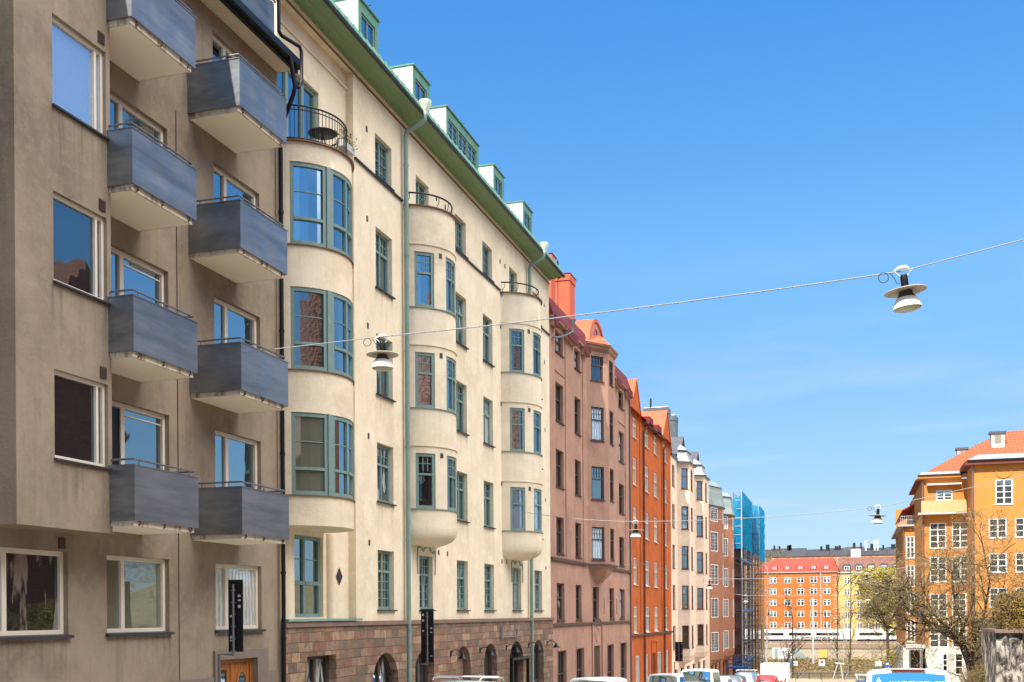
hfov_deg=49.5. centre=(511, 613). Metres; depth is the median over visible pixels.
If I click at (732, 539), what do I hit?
window
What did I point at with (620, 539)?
window
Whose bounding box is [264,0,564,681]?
apartment building
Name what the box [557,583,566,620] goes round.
window
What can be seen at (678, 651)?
sign board
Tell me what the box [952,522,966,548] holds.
window
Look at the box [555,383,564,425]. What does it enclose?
window
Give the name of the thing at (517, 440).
window
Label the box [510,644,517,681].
window
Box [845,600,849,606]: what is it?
window
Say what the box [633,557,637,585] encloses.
window
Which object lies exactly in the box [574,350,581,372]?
window
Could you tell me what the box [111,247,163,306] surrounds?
window
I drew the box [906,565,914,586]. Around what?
window
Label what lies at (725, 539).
window
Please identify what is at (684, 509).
window
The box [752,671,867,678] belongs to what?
ground
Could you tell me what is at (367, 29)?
window
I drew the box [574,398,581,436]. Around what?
window
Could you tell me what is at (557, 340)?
window
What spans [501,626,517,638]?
shop sign
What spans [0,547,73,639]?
window
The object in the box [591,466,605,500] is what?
window
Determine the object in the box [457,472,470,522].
window
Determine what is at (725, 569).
window
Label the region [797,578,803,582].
window
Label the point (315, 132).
garden table
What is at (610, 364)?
window
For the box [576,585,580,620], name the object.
window
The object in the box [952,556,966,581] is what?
window
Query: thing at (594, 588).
window
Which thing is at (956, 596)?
window
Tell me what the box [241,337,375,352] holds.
cable
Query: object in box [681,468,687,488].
window
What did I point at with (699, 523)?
window
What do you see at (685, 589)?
window
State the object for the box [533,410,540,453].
window
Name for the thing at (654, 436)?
window
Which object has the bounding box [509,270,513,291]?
window
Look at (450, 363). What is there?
window
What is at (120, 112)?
window
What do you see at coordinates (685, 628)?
window
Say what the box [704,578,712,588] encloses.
hanging street lamp
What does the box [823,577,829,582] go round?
window
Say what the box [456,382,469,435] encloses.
window
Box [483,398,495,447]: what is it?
window
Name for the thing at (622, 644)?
window
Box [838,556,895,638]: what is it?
apartment building
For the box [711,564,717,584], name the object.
window
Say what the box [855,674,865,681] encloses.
parked car
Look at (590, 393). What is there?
apartment building
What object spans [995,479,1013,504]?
window
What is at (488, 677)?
parked car
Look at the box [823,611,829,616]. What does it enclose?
window
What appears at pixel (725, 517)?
window
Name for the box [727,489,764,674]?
scaffolding
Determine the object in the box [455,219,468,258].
window
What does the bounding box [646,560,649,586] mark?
window
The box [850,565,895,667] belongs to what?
leafy tree
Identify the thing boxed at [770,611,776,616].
window
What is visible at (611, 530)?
window
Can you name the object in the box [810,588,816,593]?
window
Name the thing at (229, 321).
window
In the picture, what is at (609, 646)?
window
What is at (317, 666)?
window
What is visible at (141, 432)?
window
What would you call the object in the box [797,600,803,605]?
window
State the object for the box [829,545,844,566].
apartment building
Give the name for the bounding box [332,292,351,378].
window
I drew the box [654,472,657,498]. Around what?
window
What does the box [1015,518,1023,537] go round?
window
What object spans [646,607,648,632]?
window
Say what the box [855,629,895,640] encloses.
train carriage
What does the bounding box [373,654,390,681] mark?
window
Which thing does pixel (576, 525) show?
window
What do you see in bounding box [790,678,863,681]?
parking ground
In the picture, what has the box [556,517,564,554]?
window
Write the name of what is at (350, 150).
planter box
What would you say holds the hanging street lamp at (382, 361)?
hanging from the cable at (650, 305)
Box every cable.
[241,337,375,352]
[383,270,902,336]
[528,475,1022,521]
[641,551,979,578]
[709,585,915,595]
[903,239,1023,271]
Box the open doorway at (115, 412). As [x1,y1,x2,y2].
[112,408,119,464]
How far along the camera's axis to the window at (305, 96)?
29.05 m
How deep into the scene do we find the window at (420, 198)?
36.68 m
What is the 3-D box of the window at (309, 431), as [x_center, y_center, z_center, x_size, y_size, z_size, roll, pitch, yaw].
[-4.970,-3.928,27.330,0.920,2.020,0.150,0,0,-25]
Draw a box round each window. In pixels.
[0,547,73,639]
[52,16,109,140]
[53,193,110,304]
[54,370,111,469]
[105,555,174,636]
[110,93,162,145]
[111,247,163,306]
[112,401,164,469]
[213,35,236,60]
[213,165,255,208]
[214,297,256,347]
[215,430,256,488]
[215,563,265,632]
[277,71,315,139]
[289,161,326,247]
[290,286,326,370]
[291,412,327,495]
[294,534,319,616]
[307,655,328,681]
[331,169,351,257]
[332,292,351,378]
[333,415,352,498]
[361,13,373,46]
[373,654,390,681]
[375,138,394,191]
[375,231,395,299]
[376,336,395,401]
[376,444,396,505]
[377,550,397,610]
[414,251,433,307]
[415,79,425,100]
[415,352,434,407]
[415,652,427,681]
[416,180,424,204]
[416,453,434,508]
[419,556,435,610]
[446,258,454,314]
[446,356,454,411]
[447,456,455,510]
[448,119,456,144]
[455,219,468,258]
[456,295,468,349]
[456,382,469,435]
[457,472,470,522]
[457,561,470,610]
[459,132,466,156]
[468,143,475,167]
[482,244,494,282]
[483,316,494,366]
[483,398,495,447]
[484,482,495,528]
[484,564,496,610]
[484,646,491,680]
[495,176,500,196]
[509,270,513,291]
[509,328,523,372]
[510,408,524,451]
[510,487,524,530]
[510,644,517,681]
[512,568,523,610]
[524,212,529,231]
[533,332,540,375]
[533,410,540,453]
[534,488,541,531]
[534,570,544,610]
[534,643,538,681]
[555,332,564,357]
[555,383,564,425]
[556,450,565,489]
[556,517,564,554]
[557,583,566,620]
[558,651,563,681]
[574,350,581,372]
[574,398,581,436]
[575,461,581,496]
[575,523,582,558]
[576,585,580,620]
[577,648,581,677]
[590,355,604,382]
[591,407,603,441]
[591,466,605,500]
[592,527,605,560]
[593,587,595,619]
[608,645,610,676]
[609,361,613,387]
[610,411,613,445]
[610,469,614,502]
[610,528,614,560]
[610,588,612,618]
[618,391,624,410]
[619,433,624,464]
[619,485,624,514]
[619,537,625,566]
[620,589,625,618]
[621,643,623,677]
[633,418,637,439]
[633,457,637,486]
[633,507,635,529]
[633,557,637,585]
[634,606,638,633]
[636,655,638,681]
[645,429,649,449]
[645,466,649,493]
[645,513,649,540]
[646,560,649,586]
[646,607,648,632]
[646,654,647,681]
[654,436,657,455]
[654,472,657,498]
[654,517,658,543]
[654,562,657,587]
[655,607,658,631]
[658,651,660,672]
[665,522,667,546]
[665,565,666,588]
[666,650,667,672]
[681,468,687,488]
[681,506,688,529]
[681,546,688,569]
[682,586,688,608]
[682,625,689,648]
[691,547,693,570]
[696,481,702,499]
[697,516,702,536]
[697,552,702,572]
[697,588,703,609]
[697,624,703,644]
[710,507,717,521]
[711,531,717,551]
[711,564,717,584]
[711,598,717,617]
[711,632,718,651]
[724,516,727,528]
[724,538,727,555]
[724,568,727,586]
[724,599,727,616]
[724,630,728,648]
[732,539,733,556]
[770,589,776,594]
[770,600,776,605]
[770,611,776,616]
[770,622,776,627]
[784,577,790,582]
[784,611,790,616]
[784,622,790,627]
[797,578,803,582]
[797,588,803,593]
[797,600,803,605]
[797,611,803,616]
[797,622,803,627]
[810,577,816,582]
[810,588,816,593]
[810,622,816,627]
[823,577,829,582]
[823,588,829,593]
[823,599,829,604]
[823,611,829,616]
[824,622,830,627]
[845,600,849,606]
[906,536,914,558]
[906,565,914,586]
[907,621,914,641]
[929,523,946,548]
[929,593,946,617]
[929,620,948,647]
[930,556,946,582]
[936,490,951,499]
[943,655,946,669]
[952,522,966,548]
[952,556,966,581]
[952,593,966,617]
[952,620,966,647]
[956,654,961,673]
[989,518,1006,538]
[989,553,1007,572]
[989,587,1005,607]
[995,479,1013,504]
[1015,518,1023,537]
[1015,552,1023,572]
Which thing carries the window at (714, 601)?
in the apartment building at (721, 603)
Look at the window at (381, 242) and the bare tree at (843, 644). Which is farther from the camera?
the bare tree at (843, 644)
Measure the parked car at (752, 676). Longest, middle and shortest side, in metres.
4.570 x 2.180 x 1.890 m
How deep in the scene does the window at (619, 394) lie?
68.02 m
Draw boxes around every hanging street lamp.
[363,334,398,370]
[628,520,642,537]
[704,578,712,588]
[867,505,886,523]
[878,265,926,312]
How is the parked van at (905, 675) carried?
on the road
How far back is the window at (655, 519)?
79.84 m
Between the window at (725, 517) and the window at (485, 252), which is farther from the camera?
the window at (725, 517)
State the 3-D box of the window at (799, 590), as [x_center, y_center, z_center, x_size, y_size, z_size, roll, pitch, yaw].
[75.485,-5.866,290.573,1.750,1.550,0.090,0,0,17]
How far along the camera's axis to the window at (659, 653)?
81.12 m
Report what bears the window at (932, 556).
in the apartment building at (997, 455)
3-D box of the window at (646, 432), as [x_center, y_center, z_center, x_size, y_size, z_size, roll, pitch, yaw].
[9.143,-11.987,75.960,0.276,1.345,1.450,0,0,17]
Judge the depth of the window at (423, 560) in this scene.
36.82 m
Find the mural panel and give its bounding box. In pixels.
[794,648,807,658]
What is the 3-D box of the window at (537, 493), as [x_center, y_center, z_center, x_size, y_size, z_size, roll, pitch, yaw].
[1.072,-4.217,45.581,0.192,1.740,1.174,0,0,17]
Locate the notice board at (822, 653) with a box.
[819,650,826,657]
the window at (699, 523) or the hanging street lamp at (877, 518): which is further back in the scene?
the window at (699, 523)
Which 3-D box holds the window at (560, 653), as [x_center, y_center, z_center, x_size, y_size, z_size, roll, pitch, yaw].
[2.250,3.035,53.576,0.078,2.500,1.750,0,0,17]
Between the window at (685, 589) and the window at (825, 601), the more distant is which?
the window at (825, 601)
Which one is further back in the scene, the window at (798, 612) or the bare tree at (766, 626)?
the window at (798, 612)
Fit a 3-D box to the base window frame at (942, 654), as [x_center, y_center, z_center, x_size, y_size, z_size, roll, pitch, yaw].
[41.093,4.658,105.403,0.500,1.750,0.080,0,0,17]
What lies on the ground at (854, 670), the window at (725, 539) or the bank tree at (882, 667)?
the bank tree at (882, 667)
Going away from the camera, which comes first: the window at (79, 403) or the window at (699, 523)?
the window at (79, 403)
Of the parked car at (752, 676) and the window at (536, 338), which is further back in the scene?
the parked car at (752, 676)
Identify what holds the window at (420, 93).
in the apartment building at (417, 478)
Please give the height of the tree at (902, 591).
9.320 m
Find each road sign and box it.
[819,660,824,665]
[875,661,881,668]
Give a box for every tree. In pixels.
[745,557,781,662]
[769,582,806,677]
[774,549,790,558]
[775,611,809,673]
[810,587,857,678]
[818,553,858,673]
[835,548,866,674]
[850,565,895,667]
[852,508,1023,681]
[868,630,897,668]
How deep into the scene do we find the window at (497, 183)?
44.03 m
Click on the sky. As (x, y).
(662, 151)
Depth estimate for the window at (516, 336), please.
44.64 m
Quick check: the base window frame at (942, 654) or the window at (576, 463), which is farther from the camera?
the base window frame at (942, 654)
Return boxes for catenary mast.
[812,598,839,663]
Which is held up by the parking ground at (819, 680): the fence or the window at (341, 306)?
the fence
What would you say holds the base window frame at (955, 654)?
in the apartment building at (997, 455)
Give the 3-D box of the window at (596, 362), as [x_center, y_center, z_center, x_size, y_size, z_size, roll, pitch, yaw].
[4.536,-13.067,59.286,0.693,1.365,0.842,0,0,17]
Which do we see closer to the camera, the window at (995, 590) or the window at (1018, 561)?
the window at (1018, 561)
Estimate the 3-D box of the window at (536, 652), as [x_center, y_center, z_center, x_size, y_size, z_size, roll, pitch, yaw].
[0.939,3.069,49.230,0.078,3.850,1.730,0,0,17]
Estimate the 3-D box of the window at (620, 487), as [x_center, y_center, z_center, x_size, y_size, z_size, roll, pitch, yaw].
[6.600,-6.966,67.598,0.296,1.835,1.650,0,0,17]
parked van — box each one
[570,677,626,681]
[647,673,684,681]
[681,669,723,681]
[864,668,950,681]
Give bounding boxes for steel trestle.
[832,662,844,680]
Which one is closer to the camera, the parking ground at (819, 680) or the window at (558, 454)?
the window at (558, 454)
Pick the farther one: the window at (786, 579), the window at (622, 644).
the window at (786, 579)
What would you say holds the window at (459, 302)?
in the apartment building at (417, 478)
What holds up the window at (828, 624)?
in the apartment building at (809, 570)
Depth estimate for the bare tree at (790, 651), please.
108.95 m
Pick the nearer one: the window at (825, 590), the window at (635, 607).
the window at (635, 607)
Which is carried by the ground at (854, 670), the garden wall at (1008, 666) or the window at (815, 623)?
the garden wall at (1008, 666)
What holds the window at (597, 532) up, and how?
in the apartment building at (590, 393)
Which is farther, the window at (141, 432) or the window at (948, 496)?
the window at (948, 496)
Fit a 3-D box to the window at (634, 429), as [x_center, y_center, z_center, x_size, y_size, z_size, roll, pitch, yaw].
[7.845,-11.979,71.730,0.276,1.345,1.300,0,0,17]
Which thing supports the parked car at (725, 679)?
on the road
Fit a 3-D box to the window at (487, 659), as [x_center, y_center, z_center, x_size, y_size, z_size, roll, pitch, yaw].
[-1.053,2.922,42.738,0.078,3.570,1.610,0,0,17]
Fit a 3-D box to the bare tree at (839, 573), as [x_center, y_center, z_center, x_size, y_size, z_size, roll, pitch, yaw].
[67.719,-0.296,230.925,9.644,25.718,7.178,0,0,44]
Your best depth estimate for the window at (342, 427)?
28.05 m
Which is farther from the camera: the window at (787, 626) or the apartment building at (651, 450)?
the window at (787, 626)
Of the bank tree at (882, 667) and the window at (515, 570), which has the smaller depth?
the window at (515, 570)
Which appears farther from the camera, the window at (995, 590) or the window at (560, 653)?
the window at (995, 590)
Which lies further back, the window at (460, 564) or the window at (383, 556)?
the window at (460, 564)
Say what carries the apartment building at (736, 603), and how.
on the ground at (854, 670)
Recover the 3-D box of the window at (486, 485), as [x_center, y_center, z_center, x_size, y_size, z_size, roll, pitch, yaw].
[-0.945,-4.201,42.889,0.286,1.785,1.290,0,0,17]
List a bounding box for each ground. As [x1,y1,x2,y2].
[745,577,895,671]
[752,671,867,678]
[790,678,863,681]
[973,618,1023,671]
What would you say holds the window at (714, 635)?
in the apartment building at (721, 603)
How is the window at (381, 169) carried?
in the apartment building at (417, 478)
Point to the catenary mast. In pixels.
(813, 627)
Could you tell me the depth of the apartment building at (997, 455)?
105.03 m
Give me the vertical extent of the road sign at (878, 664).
2.550 m
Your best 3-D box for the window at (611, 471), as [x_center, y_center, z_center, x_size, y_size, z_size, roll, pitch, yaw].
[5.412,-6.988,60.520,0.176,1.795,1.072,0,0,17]
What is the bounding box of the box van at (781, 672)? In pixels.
[760,663,790,681]
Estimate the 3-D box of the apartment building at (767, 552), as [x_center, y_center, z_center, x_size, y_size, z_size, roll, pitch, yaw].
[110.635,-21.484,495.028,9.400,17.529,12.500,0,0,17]
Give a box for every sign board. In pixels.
[217,580,243,681]
[417,609,433,681]
[674,642,682,672]
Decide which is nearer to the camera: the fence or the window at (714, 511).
the window at (714, 511)
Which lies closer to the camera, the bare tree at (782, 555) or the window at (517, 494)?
the window at (517, 494)
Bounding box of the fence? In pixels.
[790,672,865,679]
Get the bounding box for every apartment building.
[0,0,302,681]
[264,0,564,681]
[548,253,632,681]
[628,379,672,681]
[643,398,709,672]
[709,482,734,675]
[733,548,744,674]
[750,550,769,575]
[753,558,838,628]
[771,545,806,559]
[807,545,829,557]
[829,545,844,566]
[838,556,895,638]
[845,543,863,556]
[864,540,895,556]
[864,544,886,556]
[891,430,1023,681]
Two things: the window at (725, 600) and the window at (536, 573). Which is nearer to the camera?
the window at (536, 573)
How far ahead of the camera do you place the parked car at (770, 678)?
81.21 m
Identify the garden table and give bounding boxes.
[308,127,336,142]
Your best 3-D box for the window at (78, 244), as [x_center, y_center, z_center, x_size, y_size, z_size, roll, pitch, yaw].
[-7.466,-6.279,19.165,0.196,1.545,1.430,0,0,17]
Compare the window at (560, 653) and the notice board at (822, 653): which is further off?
the notice board at (822, 653)
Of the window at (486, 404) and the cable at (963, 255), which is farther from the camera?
the window at (486, 404)
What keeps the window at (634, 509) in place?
in the apartment building at (651, 450)
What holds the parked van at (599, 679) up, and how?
on the road
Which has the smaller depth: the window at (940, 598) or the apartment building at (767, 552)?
the window at (940, 598)
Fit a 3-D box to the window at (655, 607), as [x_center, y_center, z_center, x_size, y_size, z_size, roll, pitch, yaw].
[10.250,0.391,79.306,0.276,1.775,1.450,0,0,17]
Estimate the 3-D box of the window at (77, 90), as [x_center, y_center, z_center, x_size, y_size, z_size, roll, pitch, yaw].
[-7.485,-9.229,19.165,0.196,1.565,1.430,0,0,17]
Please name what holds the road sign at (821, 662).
on the parking ground at (819, 680)
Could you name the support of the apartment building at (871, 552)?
on the ground at (854, 670)
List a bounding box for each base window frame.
[942,654,947,671]
[955,654,962,674]
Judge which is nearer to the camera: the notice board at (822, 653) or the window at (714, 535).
the window at (714, 535)
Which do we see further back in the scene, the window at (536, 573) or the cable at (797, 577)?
the cable at (797, 577)
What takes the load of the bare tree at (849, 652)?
on the ground at (854, 670)
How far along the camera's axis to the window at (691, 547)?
90.72 m
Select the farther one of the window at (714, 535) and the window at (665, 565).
the window at (714, 535)
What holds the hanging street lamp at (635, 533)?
hanging from the cable at (783, 515)
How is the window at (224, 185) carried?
in the apartment building at (144, 511)
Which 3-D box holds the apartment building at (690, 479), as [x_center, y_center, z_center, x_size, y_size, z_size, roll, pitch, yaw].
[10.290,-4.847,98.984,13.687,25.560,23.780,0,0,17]
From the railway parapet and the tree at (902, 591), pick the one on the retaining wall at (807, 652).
the railway parapet
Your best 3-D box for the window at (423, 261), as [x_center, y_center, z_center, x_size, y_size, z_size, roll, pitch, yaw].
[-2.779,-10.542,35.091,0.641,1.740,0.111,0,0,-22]
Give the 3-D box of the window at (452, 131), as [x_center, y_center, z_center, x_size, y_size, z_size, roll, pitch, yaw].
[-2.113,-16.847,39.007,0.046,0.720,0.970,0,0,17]
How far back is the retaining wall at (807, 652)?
271.68 m
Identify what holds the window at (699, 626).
in the apartment building at (690, 479)
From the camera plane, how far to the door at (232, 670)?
25.46 m
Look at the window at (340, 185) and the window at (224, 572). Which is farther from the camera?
the window at (340, 185)
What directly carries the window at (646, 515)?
in the apartment building at (651, 450)
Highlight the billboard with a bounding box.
[772,648,791,658]
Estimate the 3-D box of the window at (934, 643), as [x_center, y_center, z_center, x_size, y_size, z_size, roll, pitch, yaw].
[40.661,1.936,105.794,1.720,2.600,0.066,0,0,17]
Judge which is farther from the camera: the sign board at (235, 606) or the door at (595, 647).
the door at (595, 647)
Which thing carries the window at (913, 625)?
in the apartment building at (997, 455)
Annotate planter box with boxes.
[334,129,357,155]
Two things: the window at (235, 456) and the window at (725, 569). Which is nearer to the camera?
the window at (235, 456)
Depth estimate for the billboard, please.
275.64 m
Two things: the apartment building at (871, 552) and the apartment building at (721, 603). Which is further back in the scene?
the apartment building at (871, 552)
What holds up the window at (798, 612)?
in the apartment building at (809, 570)
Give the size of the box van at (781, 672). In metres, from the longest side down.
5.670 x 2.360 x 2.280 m
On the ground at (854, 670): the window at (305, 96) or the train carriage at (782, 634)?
the train carriage at (782, 634)
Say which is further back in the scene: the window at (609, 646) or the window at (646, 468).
the window at (646, 468)
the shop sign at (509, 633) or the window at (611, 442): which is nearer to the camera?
the shop sign at (509, 633)
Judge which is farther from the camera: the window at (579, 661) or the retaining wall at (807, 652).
the retaining wall at (807, 652)
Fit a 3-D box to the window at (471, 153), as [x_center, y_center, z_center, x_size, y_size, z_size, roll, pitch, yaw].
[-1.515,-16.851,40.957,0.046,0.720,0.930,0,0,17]
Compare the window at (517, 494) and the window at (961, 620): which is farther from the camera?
the window at (961, 620)
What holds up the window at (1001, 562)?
in the apartment building at (997, 455)
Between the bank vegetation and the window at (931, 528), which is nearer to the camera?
the window at (931, 528)
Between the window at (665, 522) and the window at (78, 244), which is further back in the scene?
the window at (665, 522)
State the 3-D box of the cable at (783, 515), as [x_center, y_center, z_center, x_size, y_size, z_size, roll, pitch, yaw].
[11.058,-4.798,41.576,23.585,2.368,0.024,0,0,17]
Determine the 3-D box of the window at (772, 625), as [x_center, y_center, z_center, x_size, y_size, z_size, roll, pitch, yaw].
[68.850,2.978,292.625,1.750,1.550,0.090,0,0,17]
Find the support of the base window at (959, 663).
in the apartment building at (997, 455)
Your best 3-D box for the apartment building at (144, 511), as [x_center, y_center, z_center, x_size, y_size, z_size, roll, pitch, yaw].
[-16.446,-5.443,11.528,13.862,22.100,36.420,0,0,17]
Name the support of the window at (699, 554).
in the apartment building at (690, 479)
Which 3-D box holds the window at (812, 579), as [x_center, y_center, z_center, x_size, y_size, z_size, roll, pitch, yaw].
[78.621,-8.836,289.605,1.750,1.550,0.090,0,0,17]
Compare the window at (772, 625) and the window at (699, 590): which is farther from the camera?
the window at (772, 625)
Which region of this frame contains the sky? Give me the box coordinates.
[364,0,1023,550]
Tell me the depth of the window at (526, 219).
47.89 m
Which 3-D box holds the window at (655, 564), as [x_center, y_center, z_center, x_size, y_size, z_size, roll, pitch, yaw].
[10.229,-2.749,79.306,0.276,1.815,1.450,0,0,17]
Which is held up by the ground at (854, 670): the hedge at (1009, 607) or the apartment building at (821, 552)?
the apartment building at (821, 552)
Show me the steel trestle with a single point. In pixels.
(841, 664)
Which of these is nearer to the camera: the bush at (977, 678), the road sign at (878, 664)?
the bush at (977, 678)
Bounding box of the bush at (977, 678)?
[958,663,984,681]
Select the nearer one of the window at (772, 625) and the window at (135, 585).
the window at (135, 585)
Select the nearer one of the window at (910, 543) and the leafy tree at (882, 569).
the window at (910, 543)
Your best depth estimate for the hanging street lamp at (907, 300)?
16.89 m
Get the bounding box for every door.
[221,658,251,681]
[594,646,597,676]
[652,653,653,673]
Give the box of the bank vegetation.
[745,654,895,671]
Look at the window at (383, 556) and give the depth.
33.66 m
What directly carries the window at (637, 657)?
in the apartment building at (651, 450)
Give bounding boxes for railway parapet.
[745,641,895,648]
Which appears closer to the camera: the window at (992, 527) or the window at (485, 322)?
the window at (485, 322)
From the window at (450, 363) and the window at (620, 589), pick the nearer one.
the window at (450, 363)
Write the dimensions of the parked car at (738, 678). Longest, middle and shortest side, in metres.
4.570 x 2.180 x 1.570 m
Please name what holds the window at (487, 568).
in the apartment building at (417, 478)
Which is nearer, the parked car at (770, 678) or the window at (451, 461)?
the window at (451, 461)
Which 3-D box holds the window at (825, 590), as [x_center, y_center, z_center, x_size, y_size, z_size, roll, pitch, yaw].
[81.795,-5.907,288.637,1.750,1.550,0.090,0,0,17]
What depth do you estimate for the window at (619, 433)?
68.13 m
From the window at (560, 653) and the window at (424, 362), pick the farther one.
the window at (560, 653)
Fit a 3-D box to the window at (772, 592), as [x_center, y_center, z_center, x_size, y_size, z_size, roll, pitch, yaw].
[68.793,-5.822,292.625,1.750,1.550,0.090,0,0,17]
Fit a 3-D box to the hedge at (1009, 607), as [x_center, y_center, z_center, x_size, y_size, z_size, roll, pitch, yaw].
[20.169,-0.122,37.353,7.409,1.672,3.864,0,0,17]
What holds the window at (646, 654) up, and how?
in the apartment building at (651, 450)
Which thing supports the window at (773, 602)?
in the apartment building at (809, 570)
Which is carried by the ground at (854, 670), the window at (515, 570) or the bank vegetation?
the bank vegetation
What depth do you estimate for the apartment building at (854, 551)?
478.25 m
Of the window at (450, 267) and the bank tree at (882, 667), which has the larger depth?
the bank tree at (882, 667)
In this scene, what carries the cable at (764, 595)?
attached to the apartment building at (690, 479)
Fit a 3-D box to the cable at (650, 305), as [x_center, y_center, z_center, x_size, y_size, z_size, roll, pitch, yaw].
[1.727,-5.311,19.282,9.669,0.226,0.031,0,0,28]
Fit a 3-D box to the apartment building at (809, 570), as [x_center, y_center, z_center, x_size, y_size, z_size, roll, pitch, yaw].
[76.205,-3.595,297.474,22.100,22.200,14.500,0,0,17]
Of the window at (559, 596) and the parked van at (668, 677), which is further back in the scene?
the parked van at (668, 677)
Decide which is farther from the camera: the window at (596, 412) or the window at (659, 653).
the window at (659, 653)
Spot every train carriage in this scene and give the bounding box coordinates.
[758,629,851,640]
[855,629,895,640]
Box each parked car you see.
[432,675,503,681]
[720,676,731,681]
[722,675,746,681]
[735,670,763,681]
[760,675,781,681]
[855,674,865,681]
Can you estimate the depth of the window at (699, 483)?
98.12 m
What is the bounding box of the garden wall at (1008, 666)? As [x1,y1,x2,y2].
[981,628,1023,681]
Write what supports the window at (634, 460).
in the apartment building at (651, 450)
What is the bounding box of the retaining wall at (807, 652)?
[745,648,895,659]
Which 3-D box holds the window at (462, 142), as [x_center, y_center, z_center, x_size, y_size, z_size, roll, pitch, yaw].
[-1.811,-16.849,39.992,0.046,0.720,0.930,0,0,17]
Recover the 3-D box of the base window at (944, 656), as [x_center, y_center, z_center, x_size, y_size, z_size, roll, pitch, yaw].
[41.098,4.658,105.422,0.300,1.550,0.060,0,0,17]
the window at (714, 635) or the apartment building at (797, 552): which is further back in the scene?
the apartment building at (797, 552)
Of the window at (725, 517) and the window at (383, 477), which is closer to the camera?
the window at (383, 477)
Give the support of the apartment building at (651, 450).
on the ground at (854, 670)
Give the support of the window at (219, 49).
in the apartment building at (144, 511)
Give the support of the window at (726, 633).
in the apartment building at (721, 603)
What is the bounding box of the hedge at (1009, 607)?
[991,588,1023,633]
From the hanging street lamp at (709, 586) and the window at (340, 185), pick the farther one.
the hanging street lamp at (709, 586)
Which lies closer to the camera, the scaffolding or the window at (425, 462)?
the window at (425, 462)
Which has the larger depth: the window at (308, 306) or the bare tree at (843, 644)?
the bare tree at (843, 644)
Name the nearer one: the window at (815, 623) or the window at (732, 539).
the window at (732, 539)
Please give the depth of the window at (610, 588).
65.29 m
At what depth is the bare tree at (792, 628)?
172.46 m
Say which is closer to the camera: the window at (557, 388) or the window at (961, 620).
the window at (557, 388)
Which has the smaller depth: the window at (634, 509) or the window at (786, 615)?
the window at (634, 509)
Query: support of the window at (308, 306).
in the apartment building at (417, 478)
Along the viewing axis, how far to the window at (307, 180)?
27.32 m
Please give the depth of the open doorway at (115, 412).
21.37 m
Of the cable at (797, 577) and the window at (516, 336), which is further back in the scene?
the cable at (797, 577)
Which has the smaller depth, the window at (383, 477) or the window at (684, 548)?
the window at (383, 477)
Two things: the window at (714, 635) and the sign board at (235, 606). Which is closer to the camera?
the sign board at (235, 606)
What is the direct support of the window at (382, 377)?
in the apartment building at (417, 478)
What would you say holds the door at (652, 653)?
in the apartment building at (651, 450)
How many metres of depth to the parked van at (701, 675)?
62.01 m
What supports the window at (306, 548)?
in the apartment building at (417, 478)
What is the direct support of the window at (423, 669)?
in the apartment building at (417, 478)
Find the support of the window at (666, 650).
in the apartment building at (651, 450)
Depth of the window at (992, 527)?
99.64 m
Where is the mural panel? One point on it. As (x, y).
(799, 654)
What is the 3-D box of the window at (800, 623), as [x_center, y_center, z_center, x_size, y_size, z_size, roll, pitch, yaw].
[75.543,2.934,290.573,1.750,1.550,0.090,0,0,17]

